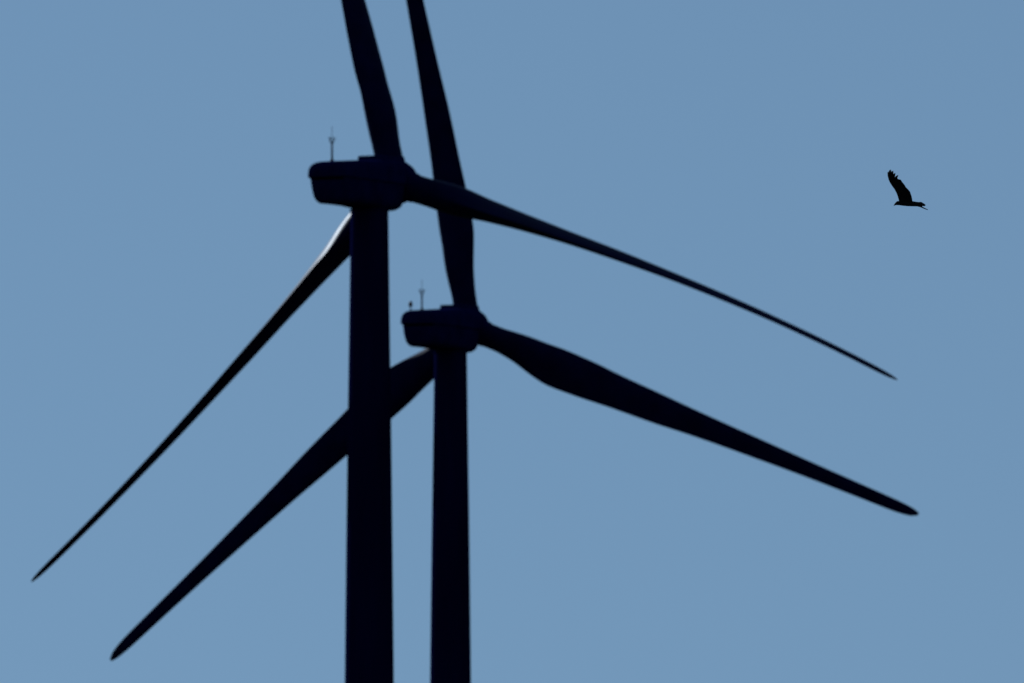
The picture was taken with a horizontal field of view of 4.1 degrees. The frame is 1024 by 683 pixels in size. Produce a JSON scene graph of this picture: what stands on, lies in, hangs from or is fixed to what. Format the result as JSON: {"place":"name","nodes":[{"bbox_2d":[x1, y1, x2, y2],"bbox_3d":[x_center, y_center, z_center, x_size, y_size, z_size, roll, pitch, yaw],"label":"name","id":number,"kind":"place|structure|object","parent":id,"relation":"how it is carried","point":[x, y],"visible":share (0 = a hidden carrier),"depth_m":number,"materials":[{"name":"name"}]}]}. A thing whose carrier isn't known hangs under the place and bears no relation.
{"place":"outdoors","nodes":[
{"label":"outdoors","id":0,"kind":"place"},
{"bbox_2d":[0,0,1023,682],"label":"sky","id":1,"kind":"structure","parent":0,"point":[158,204],"materials":[{"name":"blue"}]},
{"bbox_2d":[887,169,927,209],"bbox_3d":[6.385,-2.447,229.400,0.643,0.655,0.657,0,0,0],"label":"bird","id":2,"kind":"object","parent":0,"point":[902,192],"visible":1,"depth_m":229.31},
{"label":"ground","id":3,"kind":"structure","parent":0,"visible":0},
{"bbox_2d":[31,0,896,682],"bbox_3d":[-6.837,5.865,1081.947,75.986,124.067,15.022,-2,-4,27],"label":"wind turbine","id":4,"kind":"object","parent":3,"relation":"on","point":[377,186],"visible":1,"depth_m":1082.38,"materials":[{"name":"paint"}]},
{"bbox_2d":[110,0,918,682],"bbox_3d":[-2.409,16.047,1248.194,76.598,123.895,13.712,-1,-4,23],"label":"wind turbine","id":5,"kind":"object","parent":3,"relation":"on","point":[448,338],"visible":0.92,"depth_m":1249.82,"materials":[{"name":"paint"}]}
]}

